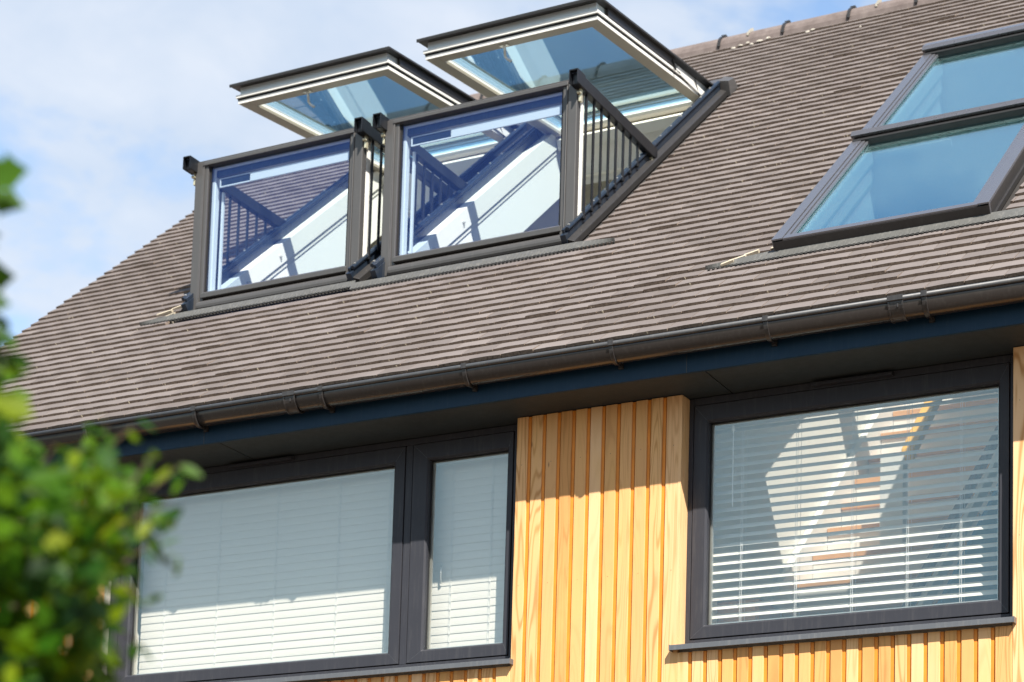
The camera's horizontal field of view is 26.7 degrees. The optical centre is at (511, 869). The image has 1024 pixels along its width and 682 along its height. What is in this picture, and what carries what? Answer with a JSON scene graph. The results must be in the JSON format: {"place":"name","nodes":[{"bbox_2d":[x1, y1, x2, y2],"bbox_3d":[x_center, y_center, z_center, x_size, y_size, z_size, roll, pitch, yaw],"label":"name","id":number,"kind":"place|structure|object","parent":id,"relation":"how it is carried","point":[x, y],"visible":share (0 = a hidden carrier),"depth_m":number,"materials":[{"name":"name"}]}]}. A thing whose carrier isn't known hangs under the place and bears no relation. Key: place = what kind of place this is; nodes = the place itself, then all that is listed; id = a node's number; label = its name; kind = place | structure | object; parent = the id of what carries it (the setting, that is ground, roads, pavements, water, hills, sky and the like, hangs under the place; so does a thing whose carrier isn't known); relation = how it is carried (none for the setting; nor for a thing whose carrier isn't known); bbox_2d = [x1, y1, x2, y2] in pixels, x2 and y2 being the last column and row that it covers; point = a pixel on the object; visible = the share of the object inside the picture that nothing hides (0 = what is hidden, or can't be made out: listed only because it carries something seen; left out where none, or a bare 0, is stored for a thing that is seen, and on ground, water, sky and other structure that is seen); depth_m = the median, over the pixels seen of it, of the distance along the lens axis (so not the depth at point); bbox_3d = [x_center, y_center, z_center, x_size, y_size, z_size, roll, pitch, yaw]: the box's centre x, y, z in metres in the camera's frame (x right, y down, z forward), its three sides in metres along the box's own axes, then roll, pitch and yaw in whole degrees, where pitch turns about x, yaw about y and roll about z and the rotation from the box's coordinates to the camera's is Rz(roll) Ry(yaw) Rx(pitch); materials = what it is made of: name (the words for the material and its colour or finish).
{"place":"outdoors","nodes":[
{"label":"outdoors","id":0,"kind":"place"},
{"bbox_2d":[0,153,202,681],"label":"tree","id":1,"kind":"object","parent":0,"point":[64,570],"visible":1,"depth_m":2.62,"materials":[{"name":"green plant"}]},
{"bbox_2d":[0,0,888,345],"label":"sky","id":2,"kind":"structure","parent":0,"point":[103,103],"materials":[{"name":"blue"}]},
{"bbox_2d":[0,0,1023,681],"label":"house","id":3,"kind":"structure","parent":0,"point":[598,304],"depth_m":10.74,"materials":[{"name":"tile"}]},
{"bbox_2d":[139,470,394,673],"bbox_3d":[-1.242,-1.497,11.114,1.659,1.049,0.048,-2,-7,28],"label":"venetian blind","id":4,"kind":"object","parent":3,"relation":"attached to","point":[293,572],"visible":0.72,"depth_m":11.11,"materials":[{"name":"white plastic"}]},
{"bbox_2d":[107,424,517,681],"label":"casement window","id":5,"kind":"structure","parent":3,"relation":"in","point":[414,462],"depth_m":10.62,"materials":[{"name":"grey metal"}]},
{"bbox_2d":[179,46,532,317],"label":"balcony window","id":6,"kind":"structure","parent":3,"relation":"in","point":[328,240],"depth_m":12.60,"materials":[{"name":"grey metal"}]},
{"bbox_2d":[430,455,507,648],"bbox_3d":[-0.185,-1.529,10.550,0.514,1.049,0.048,-2,-7,28],"label":"venetian blind","id":7,"kind":"object","parent":3,"relation":"attached to","point":[469,544],"visible":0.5,"depth_m":10.56,"materials":[{"name":"white plastic"}]},
{"bbox_2d":[367,0,737,285],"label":"balcony window","id":8,"kind":"structure","parent":3,"relation":"in","point":[568,146],"depth_m":12.03,"materials":[{"name":"grey metal"}]},
{"bbox_2d":[669,354,1015,651],"bbox_3d":[1.504,-1.587,9.583,1.573,1.201,0.368,-2,-7,28],"label":"casement window","id":9,"kind":"structure","parent":3,"relation":"in","point":[992,373],"depth_m":9.55,"materials":[{"name":"grey metal"}]},
{"bbox_2d":[712,390,997,623],"bbox_3d":[1.537,-1.587,9.617,1.414,1.054,0.074,-2,-7,28],"label":"venetian blind","id":10,"kind":"object","parent":3,"relation":"attached to","point":[850,595],"visible":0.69,"depth_m":9.62,"materials":[{"name":"white plastic"}]}
]}

